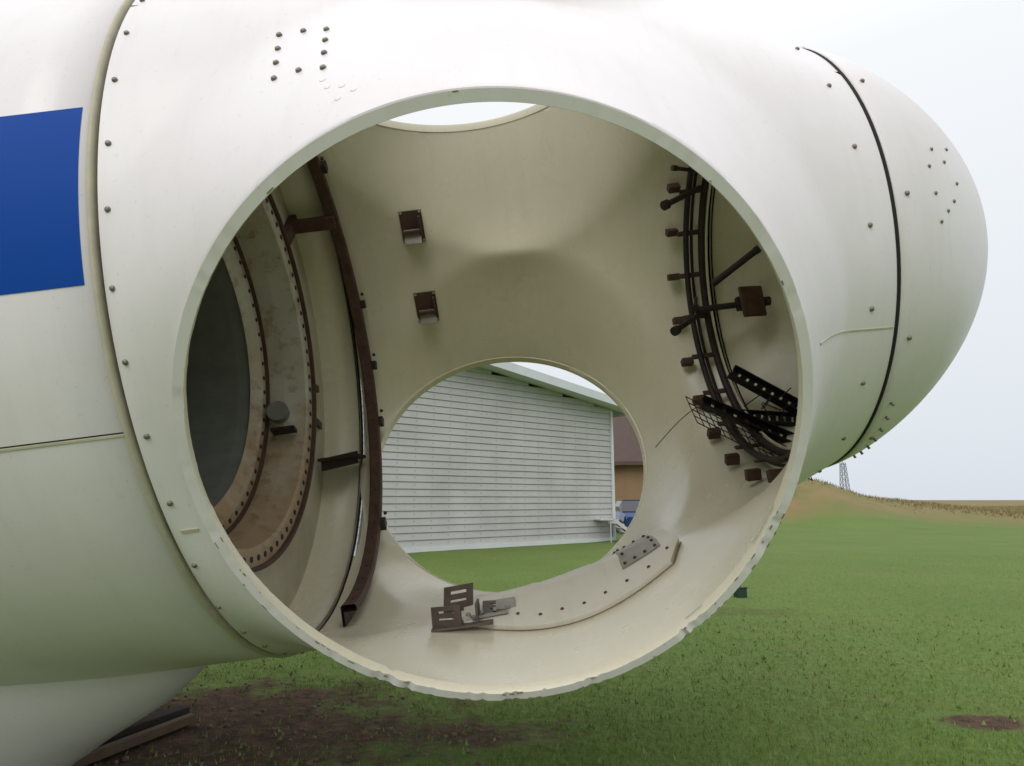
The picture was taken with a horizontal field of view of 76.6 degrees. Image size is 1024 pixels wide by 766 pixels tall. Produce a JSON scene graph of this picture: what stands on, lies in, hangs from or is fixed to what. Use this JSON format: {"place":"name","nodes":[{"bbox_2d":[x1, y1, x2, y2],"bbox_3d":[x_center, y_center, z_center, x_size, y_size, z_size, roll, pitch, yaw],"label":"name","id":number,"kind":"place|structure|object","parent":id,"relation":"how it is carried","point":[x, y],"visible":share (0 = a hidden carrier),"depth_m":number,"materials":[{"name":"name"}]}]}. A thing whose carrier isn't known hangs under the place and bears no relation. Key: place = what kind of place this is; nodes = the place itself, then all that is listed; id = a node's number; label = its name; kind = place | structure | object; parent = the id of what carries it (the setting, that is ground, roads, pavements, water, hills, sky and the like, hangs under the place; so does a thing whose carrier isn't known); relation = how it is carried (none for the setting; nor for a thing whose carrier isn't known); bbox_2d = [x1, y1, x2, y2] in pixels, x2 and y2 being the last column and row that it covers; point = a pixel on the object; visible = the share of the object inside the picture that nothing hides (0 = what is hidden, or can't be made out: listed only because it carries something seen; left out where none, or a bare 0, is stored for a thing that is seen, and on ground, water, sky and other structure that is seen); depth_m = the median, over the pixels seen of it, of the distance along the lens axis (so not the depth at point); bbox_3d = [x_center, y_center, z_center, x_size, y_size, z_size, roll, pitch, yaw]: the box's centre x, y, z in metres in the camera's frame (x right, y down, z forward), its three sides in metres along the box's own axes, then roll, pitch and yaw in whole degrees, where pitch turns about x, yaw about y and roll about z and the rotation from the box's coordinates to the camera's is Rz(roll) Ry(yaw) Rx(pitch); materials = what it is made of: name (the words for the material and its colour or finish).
{"place":"outdoors","nodes":[
{"label":"outdoors","id":0,"kind":"place"},
{"bbox_2d":[86,480,1023,765],"bbox_3d":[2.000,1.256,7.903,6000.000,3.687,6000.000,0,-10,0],"label":"ground","id":1,"kind":"structure","parent":0,"point":[826,524],"depth_m":5.50,"materials":[{"name":"green plant"}]},
{"bbox_2d":[73,713,194,765],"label":"timber beam","id":2,"kind":"structure","parent":1,"relation":"on","point":[121,744],"depth_m":4.04,"materials":[{"name":"brown wood"}]},
{"bbox_2d":[99,705,189,746],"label":"timber beam","id":3,"kind":"structure","parent":1,"relation":"on","point":[149,721],"depth_m":4.27,"materials":[{"name":"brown wood"}]},
{"bbox_2d":[0,0,362,765],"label":"wind turbine nacelle","id":4,"kind":"object","parent":1,"relation":"on","point":[112,622],"visible":0.66,"depth_m":2.37,"materials":[{"name":"white paint"}]},
{"bbox_2d":[253,186,324,607],"bbox_3d":[-1.693,-0.284,3.962,0.001,3.650,3.650,-7,-10,-1],"label":"bulkhead","id":5,"kind":"object","parent":4,"relation":"on","point":[280,578],"visible":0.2,"depth_m":5.00,"materials":[{"name":"beige metal"}]},
{"bbox_2d":[214,197,311,567],"bbox_3d":[-1.847,-0.265,3.960,0.370,2.800,2.800,-7,-10,-1],"label":"bearing housing","id":6,"kind":"object","parent":5,"relation":"attached to","point":[261,525],"visible":0.34,"depth_m":4.96,"materials":[{"name":"beige metal"}]},
{"bbox_2d":[186,257,249,507],"bbox_3d":[-2.278,-0.212,3.954,0.500,2.160,2.160,-7,-10,-1],"label":"bearing bore","id":7,"kind":"object","parent":6,"relation":"attached to","point":[218,389],"visible":0.23,"depth_m":4.96,"materials":[{"name":"grey metal"}]},
{"bbox_2d":[226,235,269,533],"bbox_3d":[-1.955,-0.252,3.959,0.031,2.444,2.444,-7,-10,-1],"label":"bearing inner rim","id":8,"kind":"object","parent":6,"relation":"attached to","point":[265,441],"visible":0.36,"depth_m":5.00,"materials":[{"name":"brown metal"}]},
{"bbox_2d":[222,198,311,562],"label":"bearing bolt holes","id":9,"kind":"object","parent":6,"relation":"attached to","point":[242,504],"visible":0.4,"depth_m":4.86,"materials":[{"name":"black metal"}]},
{"bbox_2d":[266,401,289,422],"bbox_3d":[-1.821,0.227,5.052,0.159,0.173,0.114,1,-10,-5],"label":"inspection disc","id":10,"kind":"object","parent":6,"relation":"attached to","point":[278,411],"visible":1,"depth_m":5.02,"materials":[{"name":"grey metal"}]},
{"bbox_2d":[250,193,316,571],"bbox_3d":[-1.661,-0.288,3.963,0.055,2.810,2.810,-7,-10,-1],"label":"bearing edge rim","id":11,"kind":"object","parent":6,"relation":"attached to","point":[278,553],"visible":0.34,"depth_m":5.05,"materials":[{"name":"brown metal"}]},
{"bbox_2d":[270,425,296,435],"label":"bearing lugs","id":12,"kind":"object","parent":6,"relation":"attached to","point":[290,429],"visible":1,"depth_m":4.95,"materials":[{"name":"black metal"}]},
{"bbox_2d":[284,214,336,245],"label":"bulkhead struts","id":13,"kind":"object","parent":5,"relation":"attached to","point":[293,225],"visible":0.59,"depth_m":5.27,"materials":[{"name":"brown metal"}]},
{"bbox_2d":[316,384,321,429],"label":"bulkhead tags","id":14,"kind":"object","parent":5,"relation":"attached to","point":[319,425],"visible":0.61,"depth_m":5.45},
{"bbox_2d":[317,451,365,470],"bbox_3d":[-1.395,0.646,5.332,0.340,0.130,0.220,-7,-10,-1],"label":"bulkhead bracket","id":15,"kind":"object","parent":5,"relation":"attached to","point":[340,460],"visible":1,"depth_m":5.24,"materials":[{"name":"black metal"}]},
{"bbox_2d":[112,673,524,765],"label":"mud pebbles","id":16,"kind":"object","parent":1,"relation":"on","point":[307,763],"visible":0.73,"depth_m":4.28,"materials":[{"name":"brown soil"}]},
{"bbox_2d":[354,362,624,555],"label":"metal clad hall","id":17,"kind":"structure","parent":1,"relation":"on","point":[504,454],"depth_m":21.71,"materials":[{"name":"white metal"}]},
{"bbox_2d":[98,0,896,700],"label":"hub shell","id":18,"kind":"object","parent":1,"relation":"on","point":[548,220],"visible":0.85,"depth_m":2.70},
{"bbox_2d":[180,528,198,533],"bbox_3d":[-1.161,0.531,2.339,0.064,0.014,0.013,-7,-10,-1],"label":"split latch","id":19,"kind":"object","parent":18,"relation":"on","point":[190,530],"visible":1,"depth_m":2.33,"materials":[{"name":"beige metal"}]},
{"bbox_2d":[319,77,356,100],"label":"filled bolt spots","id":20,"kind":"object","parent":18,"relation":"on","point":[339,86],"visible":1,"depth_m":2.00,"materials":[{"name":"white paint"}]},
{"bbox_2d":[307,155,382,626],"bbox_3d":[-1.266,-0.321,4.089,0.271,3.620,3.387,-7,-10,-1],"label":"rusty flange ring","id":21,"kind":"object","parent":18,"relation":"attached to","point":[349,607],"visible":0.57,"depth_m":5.28,"materials":[{"name":"brown metal"}]},
{"bbox_2d":[311,157,386,598],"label":"flange lugs","id":22,"kind":"object","parent":21,"relation":"on","point":[324,169],"visible":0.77,"depth_m":5.27,"materials":[{"name":"brown metal"}]},
{"bbox_2d":[398,209,438,322],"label":"wall bracket frames","id":23,"kind":"structure","parent":18,"relation":"attached to","point":[410,220],"depth_m":5.52,"materials":[{"name":"brown metal"}]},
{"bbox_2d":[399,210,438,323],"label":"wall bracket flaps","id":24,"kind":"object","parent":23,"relation":"attached to","point":[417,239],"depth_m":5.46,"materials":[{"name":"grey metal"}]},
{"bbox_2d":[431,583,507,631],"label":"slotted steel brackets","id":25,"kind":"object","parent":18,"relation":"on","point":[448,608],"visible":0.88,"depth_m":3.42,"materials":[{"name":"metal"}]},
{"bbox_2d":[452,597,515,618],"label":"bracket clamps","id":26,"kind":"object","parent":25,"relation":"attached to","point":[506,603],"visible":0.87,"depth_m":3.54,"materials":[{"name":"grey metal"}]},
{"bbox_2d":[104,0,874,654],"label":"hub bolts","id":27,"kind":"object","parent":18,"relation":"on","point":[322,66],"visible":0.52,"depth_m":2.28,"materials":[{"name":"metal"}]},
{"bbox_2d":[215,90,784,699],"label":"rim laminate flecks","id":28,"kind":"object","parent":18,"relation":"on","point":[545,688],"visible":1,"depth_m":2.52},
{"bbox_2d":[464,529,678,629],"bbox_3d":[0.329,1.118,3.747,1.238,0.383,0.938,-7,-10,-1],"label":"reinforcement plate","id":29,"kind":"object","parent":18,"relation":"on","point":[571,592],"visible":0.85,"depth_m":3.49,"materials":[{"name":"beige metal"}]},
{"bbox_2d":[516,535,668,614],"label":"plate bolts","id":30,"kind":"object","parent":29,"relation":"on","point":[605,592],"visible":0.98,"depth_m":3.59,"materials":[{"name":"metal"}]},
{"bbox_2d":[612,535,659,568],"bbox_3d":[0.716,0.977,3.787,0.236,0.138,0.470,-7,-10,-1],"label":"patch plate","id":31,"kind":"object","parent":29,"relation":"on","point":[637,547],"visible":0.96,"depth_m":3.67,"materials":[{"name":"grey metal"}]},
{"bbox_2d":[470,542,681,630],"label":"plate edge dirt","id":32,"kind":"structure","parent":18,"relation":"on","point":[590,616],"depth_m":3.29,"materials":[{"name":"soil"}]},
{"bbox_2d":[655,405,699,447],"bbox_3d":[1.294,0.344,5.109,0.036,0.308,0.430,10,-14,-42],"label":"cable","id":33,"kind":"object","parent":18,"relation":"on","point":[674,425],"visible":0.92,"depth_m":5.11,"materials":[{"name":"brown metal"}]},
{"bbox_2d":[665,183,790,482],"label":"ring rail clamps","id":34,"kind":"object","parent":18,"relation":"attached to","point":[752,474],"visible":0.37,"depth_m":4.89,"materials":[{"name":"brown metal"}]},
{"bbox_2d":[683,166,789,467],"bbox_3d":[1.487,-0.679,4.007,0.162,2.402,2.404,-7,-10,-1],"label":"tubular ring rail","id":35,"kind":"object","parent":18,"relation":"attached to","point":[781,453],"visible":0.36,"depth_m":4.99,"materials":[{"name":"black metal"}]},
{"bbox_2d":[660,165,771,335],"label":"stub pipes","id":36,"kind":"object","parent":35,"relation":"attached to","point":[697,309],"visible":0.91,"depth_m":4.90,"materials":[{"name":"black metal"}]},
{"bbox_2d":[738,286,766,316],"bbox_3d":[1.820,-0.619,4.908,0.224,0.259,0.034,2,-11,-13],"label":"pad plate","id":37,"kind":"object","parent":36,"relation":"attached to","point":[752,301],"visible":1,"depth_m":4.89,"materials":[{"name":"brown metal"}]},
{"bbox_2d":[705,183,790,463],"bbox_3d":[1.571,-0.690,4.008,0.026,2.440,2.440,-7,-10,-1],"label":"nose joint flange","id":38,"kind":"object","parent":18,"relation":"attached to","point":[765,436],"visible":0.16,"depth_m":4.95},
{"bbox_2d":[699,364,797,442],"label":"cable trays","id":39,"kind":"object","parent":18,"relation":"attached to","point":[754,421],"visible":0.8,"depth_m":4.55,"materials":[{"name":"black metal"}]},
{"bbox_2d":[685,388,812,480],"bbox_3d":[1.630,0.370,4.413,0.814,0.666,0.432,-7,-10,-1],"label":"wire tray","id":40,"kind":"object","parent":18,"relation":"on","point":[734,421],"visible":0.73,"depth_m":4.34,"materials":[{"name":"black metal"}]},
{"bbox_2d":[709,47,987,467],"bbox_3d":[2.166,-0.764,4.016,1.072,2.464,2.464,-7,-10,-1],"label":"nose cap","id":41,"kind":"object","parent":18,"relation":"attached to","point":[943,269],"visible":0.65,"depth_m":3.06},
{"bbox_2d":[707,48,900,465],"bbox_3d":[1.630,-0.697,4.009,0.041,2.459,2.459,-7,-10,-1],"label":"nose joint seal","id":42,"kind":"object","parent":41,"relation":"attached to","point":[841,73],"visible":0.4,"depth_m":2.96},
{"bbox_2d":[853,78,958,457],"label":"nose bolts","id":43,"kind":"object","parent":41,"relation":"attached to","point":[907,193],"visible":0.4,"depth_m":3.00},
{"bbox_2d":[821,326,893,344],"bbox_3d":[1.393,-0.191,2.667,0.686,0.190,0.078,8,-13,-38],"label":"panel seam","id":44,"kind":"object","parent":18,"relation":"on","point":[829,337],"visible":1,"depth_m":2.75,"materials":[{"name":"grey"}]},
{"bbox_2d":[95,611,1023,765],"bbox_3d":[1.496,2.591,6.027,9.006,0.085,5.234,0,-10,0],"label":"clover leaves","id":45,"kind":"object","parent":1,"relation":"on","point":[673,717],"visible":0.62,"depth_m":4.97,"materials":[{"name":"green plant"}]},
{"bbox_2d":[594,517,626,542],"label":"metal entry steps","id":46,"kind":"structure","parent":1,"relation":"on","point":[620,524],"depth_m":23.71,"materials":[{"name":"grey metal"}]},
{"bbox_2d":[615,500,639,530],"bbox_3d":[5.950,6.464,31.563,1.840,1.536,4.480,0,-10,0],"label":"parked car","id":47,"kind":"object","parent":1,"relation":"on","point":[625,511],"visible":0.3,"depth_m":30.77,"materials":[{"name":"blue paint"}]},
{"bbox_2d":[614,465,643,503],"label":"tan walls","id":48,"kind":"structure","parent":1,"relation":"on","point":[628,482],"depth_m":44.99,"materials":[{"name":"paint"}]},
{"bbox_2d":[613,416,642,464],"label":"shingle roof","id":49,"kind":"structure","parent":48,"relation":"on","point":[627,450],"depth_m":45.60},
{"bbox_2d":[733,585,747,597],"bbox_3d":[3.580,3.284,10.177,0.180,0.210,0.160,2,-10,-11],"label":"green ground marker","id":50,"kind":"object","parent":1,"relation":"on","point":[740,592],"visible":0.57,"depth_m":10.11,"materials":[{"name":"plastic"}]},
{"bbox_2d":[839,461,849,490],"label":"lattice tower","id":51,"kind":"structure","parent":1,"relation":"on","point":[842,475],"depth_m":148.47,"materials":[{"name":"metal"}]},
{"bbox_2d":[794,478,1023,518],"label":"dry field grass","id":52,"kind":"structure","parent":1,"relation":"on","point":[1010,511],"depth_m":45.25,"materials":[{"name":"beige plant"}]},
{"bbox_2d":[390,0,1023,499],"label":"sky","id":53,"kind":"structure","parent":0,"point":[961,61],"materials":[{"name":"white"}]}
]}

